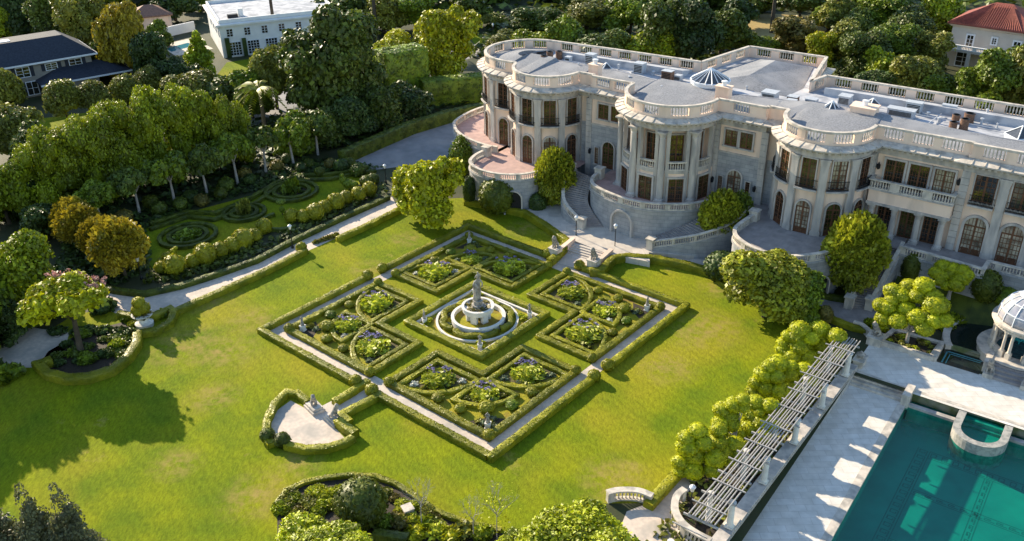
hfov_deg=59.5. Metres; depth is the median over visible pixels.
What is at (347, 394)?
court hedge
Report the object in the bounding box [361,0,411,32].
broadleaf tree
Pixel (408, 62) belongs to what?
tall hedge
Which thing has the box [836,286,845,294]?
shrub
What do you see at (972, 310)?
planting bank
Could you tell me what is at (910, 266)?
clipped bush
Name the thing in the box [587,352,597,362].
boxwood ball
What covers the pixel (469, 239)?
garden statue
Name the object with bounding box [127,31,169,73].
broadleaf tree
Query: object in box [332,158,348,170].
shrub
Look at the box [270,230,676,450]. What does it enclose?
path
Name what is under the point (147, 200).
shrub
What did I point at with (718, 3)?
broadleaf tree
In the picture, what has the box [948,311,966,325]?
shrub
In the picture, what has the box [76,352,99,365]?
shrub
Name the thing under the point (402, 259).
path hedge
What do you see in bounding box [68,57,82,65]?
window
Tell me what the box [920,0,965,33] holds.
broadleaf tree
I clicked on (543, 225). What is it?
lawn hedge
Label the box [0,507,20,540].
grey conifer
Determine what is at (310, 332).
soil
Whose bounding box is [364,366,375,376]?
boxwood ball
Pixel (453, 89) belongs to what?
tall hedge
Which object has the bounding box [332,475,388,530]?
clipped bush
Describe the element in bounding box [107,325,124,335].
shrub
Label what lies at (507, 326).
scroll hedge
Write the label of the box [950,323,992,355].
pond water
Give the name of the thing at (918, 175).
window
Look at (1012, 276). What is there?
terrace
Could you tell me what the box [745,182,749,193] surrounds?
window
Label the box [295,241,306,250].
boxwood ball
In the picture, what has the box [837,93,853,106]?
vent box
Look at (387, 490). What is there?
bedding plant
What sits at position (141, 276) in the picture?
street lamp
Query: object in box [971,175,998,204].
window
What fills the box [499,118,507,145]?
french door
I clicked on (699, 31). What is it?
broadleaf tree
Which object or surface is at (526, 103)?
window
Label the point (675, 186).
french door
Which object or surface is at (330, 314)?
boxwood ball
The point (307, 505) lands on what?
bedding plant
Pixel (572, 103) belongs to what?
window
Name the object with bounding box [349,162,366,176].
shrub
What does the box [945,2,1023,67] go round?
red roofed villa
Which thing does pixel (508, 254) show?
boxwood ball
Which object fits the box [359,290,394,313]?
agapanthus clump
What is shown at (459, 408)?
boxwood ball
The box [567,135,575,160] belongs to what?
french door
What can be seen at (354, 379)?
boxwood ball
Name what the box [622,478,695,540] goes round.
path
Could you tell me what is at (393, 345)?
soil
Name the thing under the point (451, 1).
broadleaf tree
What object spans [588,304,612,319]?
soil
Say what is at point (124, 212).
shrub
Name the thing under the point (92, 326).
shrub
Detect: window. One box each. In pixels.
[14,66,31,78]
[25,81,40,95]
[44,62,57,70]
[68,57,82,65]
[226,28,233,37]
[230,41,242,55]
[243,26,250,35]
[247,39,260,53]
[261,25,268,33]
[265,37,277,48]
[278,23,285,31]
[295,21,301,29]
[484,76,487,100]
[498,83,506,107]
[511,92,514,115]
[522,98,531,123]
[544,101,555,124]
[567,97,576,123]
[595,147,597,163]
[598,104,608,119]
[611,107,619,121]
[717,176,721,190]
[724,129,737,146]
[739,132,752,149]
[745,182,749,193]
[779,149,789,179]
[799,157,816,187]
[830,161,848,189]
[859,157,870,184]
[882,159,905,187]
[906,164,929,192]
[931,169,955,198]
[953,52,966,66]
[964,33,975,47]
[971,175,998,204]
[990,36,998,45]
[1009,182,1023,210]
[1011,40,1022,48]
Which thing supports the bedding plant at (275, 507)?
on the soil at (330, 516)
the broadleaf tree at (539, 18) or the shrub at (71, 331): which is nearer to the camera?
the shrub at (71, 331)
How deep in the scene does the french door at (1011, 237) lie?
103.30 m
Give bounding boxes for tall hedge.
[337,102,482,159]
[373,42,430,87]
[419,72,482,105]
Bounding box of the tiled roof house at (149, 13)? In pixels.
[137,4,172,29]
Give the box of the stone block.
[400,502,414,512]
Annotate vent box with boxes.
[674,74,682,81]
[761,88,779,98]
[787,94,799,100]
[805,96,818,101]
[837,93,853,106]
[886,105,917,119]
[942,103,958,107]
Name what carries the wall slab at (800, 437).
on the planter wall at (756, 491)
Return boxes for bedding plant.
[270,499,289,515]
[279,504,293,515]
[281,496,295,505]
[283,487,299,494]
[288,508,304,514]
[291,491,301,502]
[291,503,302,510]
[298,492,315,505]
[303,498,316,510]
[304,485,312,493]
[307,483,327,497]
[309,504,327,516]
[314,497,329,510]
[315,487,333,499]
[324,496,334,505]
[326,487,336,498]
[327,486,337,497]
[365,357,373,362]
[382,486,392,496]
[388,492,400,502]
[390,510,402,516]
[391,512,407,530]
[393,504,402,512]
[394,497,407,506]
[404,512,419,524]
[407,499,421,511]
[409,381,418,386]
[419,503,434,513]
[423,509,437,515]
[430,512,441,517]
[457,377,465,382]
[462,395,470,400]
[499,392,507,398]
[500,375,508,380]
[519,316,527,320]
[547,372,556,377]
[894,333,905,339]
[916,338,926,345]
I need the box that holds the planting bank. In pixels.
[894,276,997,325]
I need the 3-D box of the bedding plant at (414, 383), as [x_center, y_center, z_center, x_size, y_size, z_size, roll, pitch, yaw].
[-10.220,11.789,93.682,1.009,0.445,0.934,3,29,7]
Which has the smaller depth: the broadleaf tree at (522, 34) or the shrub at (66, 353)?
the shrub at (66, 353)
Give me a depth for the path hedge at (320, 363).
98.19 m
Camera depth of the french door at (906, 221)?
109.88 m
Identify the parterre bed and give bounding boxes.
[296,292,409,364]
[405,353,560,420]
[409,241,533,272]
[420,293,533,348]
[539,280,643,350]
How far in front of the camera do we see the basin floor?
95.90 m
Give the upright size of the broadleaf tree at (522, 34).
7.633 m
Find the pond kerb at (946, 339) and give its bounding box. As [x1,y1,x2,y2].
[942,319,963,349]
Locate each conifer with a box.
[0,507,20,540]
[13,481,53,540]
[44,482,108,540]
[79,523,110,540]
[183,30,216,76]
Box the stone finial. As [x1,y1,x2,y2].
[852,351,868,368]
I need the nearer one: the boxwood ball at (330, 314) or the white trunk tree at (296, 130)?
the boxwood ball at (330, 314)
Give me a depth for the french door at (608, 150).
131.06 m
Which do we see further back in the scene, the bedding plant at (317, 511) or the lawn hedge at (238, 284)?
the lawn hedge at (238, 284)
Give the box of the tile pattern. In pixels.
[941,351,982,362]
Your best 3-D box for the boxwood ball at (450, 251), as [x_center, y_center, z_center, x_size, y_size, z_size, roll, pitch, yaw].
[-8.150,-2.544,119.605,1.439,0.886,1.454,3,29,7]
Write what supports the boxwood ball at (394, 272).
on the lawn at (430, 345)
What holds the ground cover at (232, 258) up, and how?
on the ground at (220, 62)
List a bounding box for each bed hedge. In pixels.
[31,330,142,385]
[116,305,178,337]
[273,471,502,533]
[330,310,374,343]
[350,325,408,366]
[355,286,409,322]
[371,528,409,540]
[397,357,480,395]
[402,262,470,287]
[444,251,497,268]
[450,376,520,408]
[475,258,541,283]
[486,352,567,390]
[540,275,593,310]
[549,312,607,352]
[578,295,622,327]
[821,292,844,302]
[831,316,872,333]
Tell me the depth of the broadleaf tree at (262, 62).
168.82 m
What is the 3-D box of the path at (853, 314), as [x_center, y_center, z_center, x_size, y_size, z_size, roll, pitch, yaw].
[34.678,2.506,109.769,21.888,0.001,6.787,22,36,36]
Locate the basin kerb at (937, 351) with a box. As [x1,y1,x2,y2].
[932,341,944,361]
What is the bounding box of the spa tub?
[951,409,1012,456]
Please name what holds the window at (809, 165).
in the mansion
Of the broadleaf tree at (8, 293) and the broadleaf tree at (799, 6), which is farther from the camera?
the broadleaf tree at (799, 6)
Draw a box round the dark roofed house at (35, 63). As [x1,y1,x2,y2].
[0,30,131,97]
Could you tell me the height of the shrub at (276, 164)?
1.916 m
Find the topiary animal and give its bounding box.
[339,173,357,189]
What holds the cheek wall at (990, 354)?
on the ground at (220, 62)
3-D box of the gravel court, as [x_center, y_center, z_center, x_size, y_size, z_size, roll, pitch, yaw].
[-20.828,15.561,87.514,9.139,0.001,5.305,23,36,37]
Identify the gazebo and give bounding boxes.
[976,290,1023,370]
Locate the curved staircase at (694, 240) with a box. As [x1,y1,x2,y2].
[645,205,750,259]
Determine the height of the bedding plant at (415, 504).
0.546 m
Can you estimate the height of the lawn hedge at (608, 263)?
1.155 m
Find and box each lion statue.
[303,394,325,415]
[323,403,338,427]
[548,235,562,255]
[586,247,601,266]
[866,321,885,347]
[982,358,994,379]
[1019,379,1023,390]
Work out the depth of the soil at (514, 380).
95.09 m
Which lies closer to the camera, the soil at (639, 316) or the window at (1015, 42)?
the soil at (639, 316)
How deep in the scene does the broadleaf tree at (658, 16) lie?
193.27 m
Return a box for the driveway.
[356,123,453,169]
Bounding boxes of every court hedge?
[262,388,310,448]
[283,434,355,454]
[331,378,370,404]
[333,417,359,437]
[337,393,378,424]
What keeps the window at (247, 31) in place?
in the white house at (238, 28)
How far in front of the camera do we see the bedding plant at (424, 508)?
77.19 m
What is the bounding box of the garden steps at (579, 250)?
[561,237,612,263]
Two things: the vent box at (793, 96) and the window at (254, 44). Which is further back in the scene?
the window at (254, 44)
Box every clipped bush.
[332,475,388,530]
[462,175,475,201]
[477,177,514,214]
[528,192,546,210]
[703,250,729,281]
[818,305,833,323]
[900,252,921,279]
[969,269,1003,303]
[993,286,1016,304]
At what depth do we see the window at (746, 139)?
117.26 m
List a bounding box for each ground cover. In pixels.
[1,100,474,222]
[53,155,386,284]
[100,0,1023,11]
[143,182,387,283]
[470,6,1023,115]
[645,362,843,540]
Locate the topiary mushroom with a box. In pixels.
[275,199,285,214]
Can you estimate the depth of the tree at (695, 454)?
79.15 m
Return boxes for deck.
[742,385,899,540]
[857,345,1023,429]
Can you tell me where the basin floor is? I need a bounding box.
[937,348,983,373]
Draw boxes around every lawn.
[0,198,847,540]
[38,109,129,130]
[144,171,367,270]
[216,59,249,77]
[370,268,591,380]
[471,28,535,43]
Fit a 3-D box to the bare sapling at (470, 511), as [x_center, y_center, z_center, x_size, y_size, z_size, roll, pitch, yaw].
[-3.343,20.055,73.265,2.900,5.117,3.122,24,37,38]
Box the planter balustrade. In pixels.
[671,486,712,540]
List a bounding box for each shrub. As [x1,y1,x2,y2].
[0,357,7,364]
[0,362,26,381]
[0,366,15,385]
[48,325,68,335]
[48,350,63,359]
[52,358,66,367]
[58,339,73,347]
[63,348,73,357]
[68,326,81,335]
[69,347,88,357]
[71,357,77,363]
[72,328,93,338]
[76,350,90,357]
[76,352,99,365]
[81,324,98,332]
[84,342,95,349]
[88,296,118,315]
[94,324,112,335]
[95,348,106,357]
[96,335,108,342]
[101,349,111,358]
[103,206,119,215]
[105,349,115,358]
[106,332,127,342]
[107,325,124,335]
[107,337,125,348]
[114,351,123,358]
[115,208,133,219]
[115,347,127,354]
[118,326,136,336]
[119,316,129,322]
[122,336,131,346]
[127,319,136,327]
[141,195,158,209]
[149,200,167,214]
[172,196,188,209]
[172,227,201,240]
[182,189,198,203]
[193,193,209,206]
[213,187,227,198]
[216,176,234,191]
[235,196,250,214]
[237,167,251,177]
[243,173,256,184]
[269,159,283,170]
[280,153,294,164]
[281,176,300,194]
[295,162,306,171]
[303,158,313,167]
[314,166,325,175]
[323,158,334,167]
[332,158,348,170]
[343,157,355,166]
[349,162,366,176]
[359,175,373,186]
[368,173,379,183]
[373,512,394,529]
[388,512,410,530]
[403,523,429,540]
[414,513,438,529]
[424,519,447,540]
[441,523,462,540]
[451,519,472,540]
[470,523,495,540]
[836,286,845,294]
[863,317,874,325]
[871,325,889,332]
[938,322,956,331]
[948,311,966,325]
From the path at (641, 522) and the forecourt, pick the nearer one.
the path at (641, 522)
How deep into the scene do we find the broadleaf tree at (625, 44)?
195.59 m
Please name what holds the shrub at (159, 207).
on the ground at (220, 62)
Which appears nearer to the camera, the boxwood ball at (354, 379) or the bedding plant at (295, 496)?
the bedding plant at (295, 496)
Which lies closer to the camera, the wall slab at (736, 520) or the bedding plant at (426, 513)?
the wall slab at (736, 520)
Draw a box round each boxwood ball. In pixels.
[259,427,275,442]
[273,431,291,448]
[283,323,293,332]
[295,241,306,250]
[319,319,334,331]
[320,333,332,342]
[325,310,336,318]
[337,343,348,352]
[344,300,354,308]
[348,374,361,386]
[362,270,373,280]
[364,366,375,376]
[364,383,378,395]
[373,277,382,285]
[376,262,387,272]
[383,376,394,386]
[391,268,399,276]
[430,256,439,261]
[431,392,443,402]
[446,248,455,255]
[453,403,466,413]
[464,244,476,252]
[477,399,495,413]
[482,428,495,440]
[485,246,494,252]
[503,252,511,258]
[505,399,518,409]
[525,386,538,396]
[542,248,550,257]
[544,260,552,267]
[562,267,570,273]
[570,364,580,374]
[574,259,584,270]
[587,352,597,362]
[587,368,600,381]
[593,286,603,293]
[600,358,614,371]
[607,328,617,335]
[613,294,622,301]
[618,303,630,313]
[621,316,631,324]
[654,301,665,310]
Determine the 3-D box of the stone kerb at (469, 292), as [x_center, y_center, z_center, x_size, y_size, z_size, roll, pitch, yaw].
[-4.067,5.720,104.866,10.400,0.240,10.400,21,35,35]
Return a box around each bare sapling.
[397,478,434,522]
[456,494,483,533]
[470,468,518,538]
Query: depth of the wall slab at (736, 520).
74.75 m
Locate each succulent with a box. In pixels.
[312,326,320,331]
[474,418,482,423]
[489,415,496,421]
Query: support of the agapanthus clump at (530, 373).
on the soil at (514, 380)
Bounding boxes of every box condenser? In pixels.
[565,55,572,60]
[584,52,597,64]
[633,61,646,74]
[661,69,674,79]
[905,99,923,113]
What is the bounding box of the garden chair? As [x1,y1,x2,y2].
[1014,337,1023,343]
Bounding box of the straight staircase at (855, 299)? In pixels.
[843,241,904,311]
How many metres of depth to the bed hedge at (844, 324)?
101.76 m
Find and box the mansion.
[477,39,1023,267]
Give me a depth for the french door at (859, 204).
110.69 m
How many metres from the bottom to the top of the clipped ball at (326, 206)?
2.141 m
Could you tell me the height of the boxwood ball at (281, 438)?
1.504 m
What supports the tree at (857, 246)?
on the ground at (220, 62)
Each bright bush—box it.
[274,511,372,540]
[495,526,525,540]
[514,496,640,540]
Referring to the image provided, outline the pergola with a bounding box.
[667,337,860,540]
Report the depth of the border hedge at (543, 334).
104.63 m
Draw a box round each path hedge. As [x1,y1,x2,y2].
[256,326,351,383]
[262,276,368,329]
[373,390,489,460]
[386,223,471,270]
[468,225,542,256]
[486,377,594,463]
[580,265,690,309]
[610,303,687,368]
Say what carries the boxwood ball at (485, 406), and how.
on the parterre bed at (471, 414)
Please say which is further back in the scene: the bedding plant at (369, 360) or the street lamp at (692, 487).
the bedding plant at (369, 360)
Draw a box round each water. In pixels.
[167,43,189,51]
[832,401,1023,540]
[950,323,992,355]
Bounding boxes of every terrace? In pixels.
[167,38,212,54]
[453,106,507,174]
[468,144,584,214]
[589,165,709,238]
[731,204,907,293]
[895,240,1023,298]
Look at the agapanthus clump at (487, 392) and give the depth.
91.39 m
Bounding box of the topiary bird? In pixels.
[157,246,177,260]
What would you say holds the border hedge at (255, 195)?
on the ground at (220, 62)
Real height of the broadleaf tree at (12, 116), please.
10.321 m
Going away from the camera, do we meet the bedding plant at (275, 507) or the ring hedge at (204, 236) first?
the bedding plant at (275, 507)
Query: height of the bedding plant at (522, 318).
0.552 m
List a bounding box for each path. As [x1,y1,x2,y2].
[0,328,68,367]
[106,197,396,312]
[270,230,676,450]
[318,390,366,418]
[339,365,433,416]
[371,376,383,384]
[558,253,586,267]
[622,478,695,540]
[676,258,705,264]
[820,299,877,322]
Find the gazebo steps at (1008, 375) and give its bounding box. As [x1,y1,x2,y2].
[992,362,1023,386]
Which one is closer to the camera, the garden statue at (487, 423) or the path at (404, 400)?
the garden statue at (487, 423)
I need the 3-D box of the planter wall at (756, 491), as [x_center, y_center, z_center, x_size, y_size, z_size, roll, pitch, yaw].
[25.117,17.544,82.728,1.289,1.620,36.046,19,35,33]
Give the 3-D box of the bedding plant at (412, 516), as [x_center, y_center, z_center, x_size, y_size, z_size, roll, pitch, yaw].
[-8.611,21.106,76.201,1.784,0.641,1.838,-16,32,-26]
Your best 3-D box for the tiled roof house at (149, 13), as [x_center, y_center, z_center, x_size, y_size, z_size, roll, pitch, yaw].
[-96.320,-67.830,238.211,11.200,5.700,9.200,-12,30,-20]
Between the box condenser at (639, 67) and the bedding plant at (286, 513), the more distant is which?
the box condenser at (639, 67)
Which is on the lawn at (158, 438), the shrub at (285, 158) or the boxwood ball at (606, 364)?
the boxwood ball at (606, 364)
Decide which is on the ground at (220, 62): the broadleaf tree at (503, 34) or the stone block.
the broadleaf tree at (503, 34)
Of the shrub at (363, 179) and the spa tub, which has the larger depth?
the shrub at (363, 179)
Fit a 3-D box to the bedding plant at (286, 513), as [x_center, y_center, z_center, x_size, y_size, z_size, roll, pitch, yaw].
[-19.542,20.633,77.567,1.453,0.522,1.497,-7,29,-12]
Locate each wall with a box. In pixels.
[166,21,194,35]
[606,487,653,503]
[712,363,857,540]
[853,320,870,335]
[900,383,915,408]
[911,390,1023,437]
[944,344,979,357]
[981,351,994,371]
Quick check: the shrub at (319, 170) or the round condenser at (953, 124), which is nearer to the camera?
the round condenser at (953, 124)
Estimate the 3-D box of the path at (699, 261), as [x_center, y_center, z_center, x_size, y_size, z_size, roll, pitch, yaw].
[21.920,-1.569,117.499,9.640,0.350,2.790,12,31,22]
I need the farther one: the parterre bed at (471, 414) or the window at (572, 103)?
the window at (572, 103)
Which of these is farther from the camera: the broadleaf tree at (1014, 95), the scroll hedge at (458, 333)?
the broadleaf tree at (1014, 95)
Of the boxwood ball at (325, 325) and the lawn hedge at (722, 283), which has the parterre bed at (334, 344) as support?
the boxwood ball at (325, 325)
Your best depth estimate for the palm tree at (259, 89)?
160.19 m
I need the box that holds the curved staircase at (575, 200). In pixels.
[561,163,602,229]
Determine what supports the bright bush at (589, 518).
on the lawn at (158, 438)
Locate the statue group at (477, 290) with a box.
[473,272,482,300]
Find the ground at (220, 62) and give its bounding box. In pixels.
[0,0,1023,540]
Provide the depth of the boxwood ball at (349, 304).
107.63 m
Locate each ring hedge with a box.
[157,221,217,249]
[166,225,209,244]
[221,201,266,222]
[229,205,259,218]
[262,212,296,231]
[263,179,318,203]
[272,182,310,198]
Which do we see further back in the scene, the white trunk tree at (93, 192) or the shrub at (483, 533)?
the white trunk tree at (93, 192)
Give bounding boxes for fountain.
[451,297,505,332]
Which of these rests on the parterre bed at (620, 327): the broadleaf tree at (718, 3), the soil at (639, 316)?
the soil at (639, 316)
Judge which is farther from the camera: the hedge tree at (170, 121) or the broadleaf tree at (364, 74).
the broadleaf tree at (364, 74)
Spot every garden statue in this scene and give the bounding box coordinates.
[299,316,306,331]
[421,309,426,323]
[467,232,471,242]
[477,334,482,350]
[484,412,491,428]
[527,303,531,318]
[643,296,649,311]
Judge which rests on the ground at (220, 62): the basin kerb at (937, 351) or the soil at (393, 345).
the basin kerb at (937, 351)
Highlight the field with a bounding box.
[748,13,825,36]
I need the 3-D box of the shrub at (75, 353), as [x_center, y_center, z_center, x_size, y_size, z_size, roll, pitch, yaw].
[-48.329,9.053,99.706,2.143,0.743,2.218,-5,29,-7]
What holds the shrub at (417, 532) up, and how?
on the soil at (330, 516)
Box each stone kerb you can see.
[417,290,537,349]
[436,299,518,342]
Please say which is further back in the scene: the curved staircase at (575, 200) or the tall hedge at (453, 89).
the tall hedge at (453, 89)
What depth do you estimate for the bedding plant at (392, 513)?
76.84 m
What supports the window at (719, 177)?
in the mansion
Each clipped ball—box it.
[153,261,163,272]
[162,253,186,275]
[184,253,198,268]
[193,242,216,264]
[213,240,229,256]
[224,236,240,253]
[231,227,253,247]
[249,227,262,241]
[255,217,271,233]
[284,208,296,222]
[296,209,309,222]
[306,202,324,220]
[319,199,331,213]
[327,192,344,209]
[340,190,353,203]
[351,186,366,200]
[362,181,376,195]
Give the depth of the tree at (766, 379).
88.35 m
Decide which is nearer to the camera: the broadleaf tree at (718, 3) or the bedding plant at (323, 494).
the bedding plant at (323, 494)
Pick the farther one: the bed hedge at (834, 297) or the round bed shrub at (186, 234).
the round bed shrub at (186, 234)
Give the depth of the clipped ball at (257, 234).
123.58 m
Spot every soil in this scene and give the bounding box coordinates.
[45,322,133,372]
[277,479,505,540]
[302,321,316,337]
[362,334,398,360]
[369,300,400,314]
[408,365,467,388]
[458,243,482,248]
[467,383,507,402]
[470,418,504,427]
[491,267,527,279]
[498,359,556,382]
[549,283,581,303]
[559,322,594,349]
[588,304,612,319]
[633,303,647,318]
[675,375,832,540]
[891,333,936,352]
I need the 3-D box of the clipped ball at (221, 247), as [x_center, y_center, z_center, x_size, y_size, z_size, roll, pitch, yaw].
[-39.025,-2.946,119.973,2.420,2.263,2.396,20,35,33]
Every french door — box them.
[486,111,488,137]
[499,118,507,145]
[512,130,514,155]
[523,135,531,163]
[544,138,555,149]
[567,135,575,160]
[602,142,613,169]
[621,165,626,190]
[638,175,651,199]
[646,132,655,163]
[667,179,683,201]
[669,135,683,165]
[697,174,708,199]
[699,131,702,161]
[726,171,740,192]
[773,191,782,224]
[793,201,809,233]
[822,204,839,235]
[853,200,861,213]
[877,206,890,230]
[896,211,914,238]
[919,216,938,243]
[958,218,985,256]
[994,226,1023,265]
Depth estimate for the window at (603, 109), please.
128.62 m
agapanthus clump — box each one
[334,314,362,333]
[355,331,391,356]
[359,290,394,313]
[417,260,453,281]
[419,364,457,390]
[460,249,481,264]
[469,380,499,401]
[491,255,525,277]
[509,357,547,383]
[556,280,587,300]
[563,318,604,344]
[592,300,616,317]
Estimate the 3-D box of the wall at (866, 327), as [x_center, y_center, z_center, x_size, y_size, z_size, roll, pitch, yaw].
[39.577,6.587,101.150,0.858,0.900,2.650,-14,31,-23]
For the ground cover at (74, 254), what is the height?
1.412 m
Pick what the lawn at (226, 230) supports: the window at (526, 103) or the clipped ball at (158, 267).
the clipped ball at (158, 267)
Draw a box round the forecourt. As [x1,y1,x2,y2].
[528,204,693,266]
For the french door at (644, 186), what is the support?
in the mansion
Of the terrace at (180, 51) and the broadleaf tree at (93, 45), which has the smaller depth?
the broadleaf tree at (93, 45)
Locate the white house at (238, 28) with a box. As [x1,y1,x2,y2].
[202,0,329,57]
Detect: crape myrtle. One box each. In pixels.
[533,145,577,205]
[695,187,745,243]
[736,189,753,216]
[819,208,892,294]
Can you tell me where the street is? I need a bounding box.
[249,44,483,125]
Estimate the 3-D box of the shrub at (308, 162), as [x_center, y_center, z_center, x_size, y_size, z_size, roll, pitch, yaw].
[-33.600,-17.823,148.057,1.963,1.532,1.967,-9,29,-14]
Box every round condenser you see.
[546,51,552,56]
[555,50,561,59]
[949,120,957,128]
[951,113,960,122]
[958,117,969,130]
[964,112,975,123]
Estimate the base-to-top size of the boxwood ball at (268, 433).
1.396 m
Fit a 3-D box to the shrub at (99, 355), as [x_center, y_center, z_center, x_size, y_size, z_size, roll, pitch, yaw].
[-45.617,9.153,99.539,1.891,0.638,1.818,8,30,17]
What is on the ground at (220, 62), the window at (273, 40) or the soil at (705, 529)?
the soil at (705, 529)
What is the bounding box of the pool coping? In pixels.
[820,404,904,540]
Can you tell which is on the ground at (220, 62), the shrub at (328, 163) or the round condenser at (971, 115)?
the shrub at (328, 163)
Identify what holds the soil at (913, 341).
in the planter kerb at (906, 350)
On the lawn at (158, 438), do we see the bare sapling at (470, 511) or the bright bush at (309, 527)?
the bright bush at (309, 527)
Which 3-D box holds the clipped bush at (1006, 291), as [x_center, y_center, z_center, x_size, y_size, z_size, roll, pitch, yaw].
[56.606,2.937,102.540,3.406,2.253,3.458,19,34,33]
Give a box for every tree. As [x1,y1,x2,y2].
[0,0,35,36]
[0,7,13,37]
[0,67,28,104]
[0,101,44,154]
[0,158,36,223]
[0,227,58,328]
[0,265,6,336]
[0,274,14,347]
[0,298,27,347]
[3,180,38,219]
[7,119,45,160]
[11,140,72,204]
[14,268,109,350]
[18,202,57,239]
[21,0,74,33]
[26,124,89,198]
[41,78,81,119]
[48,0,107,45]
[57,106,119,207]
[72,177,116,211]
[77,79,114,112]
[87,99,138,196]
[88,32,120,77]
[90,0,144,79]
[104,0,130,3]
[105,165,150,212]
[107,73,141,107]
[107,91,168,185]
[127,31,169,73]
[131,84,186,185]
[133,65,163,93]
[139,149,190,199]
[145,18,173,46]
[149,0,201,20]
[154,55,186,93]
[159,67,214,101]
[162,82,214,176]
[169,63,202,77]
[186,142,224,192]
[193,93,238,169]
[196,0,210,10]
[204,69,244,108]
[208,132,255,183]
[216,100,257,164]
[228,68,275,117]
[233,80,288,124]
[243,124,278,173]
[247,44,286,108]
[269,0,273,14]
[272,115,310,162]
[273,109,318,156]
[274,3,380,109]
[302,105,344,148]
[304,110,336,154]
[311,0,367,12]
[313,31,388,106]
[332,95,379,137]
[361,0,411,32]
[362,83,403,129]
[371,28,411,60]
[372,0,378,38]
[390,155,465,229]
[394,79,435,121]
[396,0,437,24]
[411,4,482,76]
[447,134,472,174]
[449,0,502,3]
[453,0,492,20]
[482,12,504,28]
[484,28,515,50]
[506,6,561,30]
[510,28,553,47]
[544,13,584,50]
[555,0,571,10]
[566,0,609,28]
[571,28,631,57]
[601,0,651,34]
[620,35,632,57]
[623,31,675,61]
[638,0,684,62]
[670,0,726,62]
[703,0,726,7]
[712,8,752,54]
[719,248,811,324]
[720,0,759,23]
[731,32,757,48]
[747,35,783,55]
[748,0,779,14]
[767,270,826,325]
[769,0,776,32]
[769,15,817,55]
[773,320,820,366]
[776,0,826,16]
[804,30,837,67]
[809,0,857,28]
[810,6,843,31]
[810,320,848,364]
[828,17,862,61]
[831,29,892,77]
[842,6,874,32]
[854,69,901,91]
[856,0,908,26]
[862,45,896,70]
[866,22,921,55]
[872,276,954,342]
[878,4,937,48]
[888,54,946,98]
[910,30,956,71]
[916,74,957,103]
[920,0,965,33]
[927,259,974,299]
[953,44,1022,110]
[994,46,1023,112]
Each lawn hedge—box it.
[93,195,390,297]
[168,248,308,314]
[335,208,400,242]
[463,200,569,265]
[589,253,707,276]
[643,361,831,510]
[713,277,763,307]
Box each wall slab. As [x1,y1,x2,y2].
[722,516,739,529]
[756,473,773,484]
[787,434,802,445]
[815,399,829,409]
[839,368,853,377]
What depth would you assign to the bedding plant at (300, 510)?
77.21 m
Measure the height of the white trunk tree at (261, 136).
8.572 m
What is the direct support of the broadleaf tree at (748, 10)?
on the ground at (220, 62)
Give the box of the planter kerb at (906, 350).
[881,328,939,360]
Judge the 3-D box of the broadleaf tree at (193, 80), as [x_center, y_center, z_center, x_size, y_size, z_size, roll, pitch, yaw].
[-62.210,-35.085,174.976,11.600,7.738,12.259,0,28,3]
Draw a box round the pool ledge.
[908,403,1023,445]
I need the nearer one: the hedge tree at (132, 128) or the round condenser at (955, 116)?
the round condenser at (955, 116)
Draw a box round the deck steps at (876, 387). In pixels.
[850,370,905,400]
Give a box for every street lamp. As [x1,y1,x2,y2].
[135,258,142,279]
[288,224,293,248]
[575,215,577,235]
[688,484,695,510]
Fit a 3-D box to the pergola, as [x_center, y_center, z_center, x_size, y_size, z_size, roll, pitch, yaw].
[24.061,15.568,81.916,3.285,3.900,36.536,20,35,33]
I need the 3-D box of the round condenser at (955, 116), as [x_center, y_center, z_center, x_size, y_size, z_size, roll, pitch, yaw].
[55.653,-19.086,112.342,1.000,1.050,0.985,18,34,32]
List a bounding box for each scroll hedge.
[439,305,455,331]
[452,328,498,339]
[456,297,500,306]
[500,305,514,331]
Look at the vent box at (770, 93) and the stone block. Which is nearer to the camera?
the stone block
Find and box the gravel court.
[271,401,343,444]
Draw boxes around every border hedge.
[148,165,368,225]
[148,169,376,230]
[287,282,423,377]
[388,344,578,441]
[392,235,550,295]
[403,280,550,361]
[526,271,661,363]
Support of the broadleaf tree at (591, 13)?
on the ground at (220, 62)
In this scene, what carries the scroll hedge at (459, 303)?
on the parterre bed at (434, 327)
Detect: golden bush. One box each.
[48,195,90,242]
[49,202,101,243]
[74,214,107,254]
[85,214,151,278]
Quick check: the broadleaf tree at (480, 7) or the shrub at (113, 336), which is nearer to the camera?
the shrub at (113, 336)
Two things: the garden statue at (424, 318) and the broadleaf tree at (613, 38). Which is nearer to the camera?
the garden statue at (424, 318)
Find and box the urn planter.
[130,296,153,329]
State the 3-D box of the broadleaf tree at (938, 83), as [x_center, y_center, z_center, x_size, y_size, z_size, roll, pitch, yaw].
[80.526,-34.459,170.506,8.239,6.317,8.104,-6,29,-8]

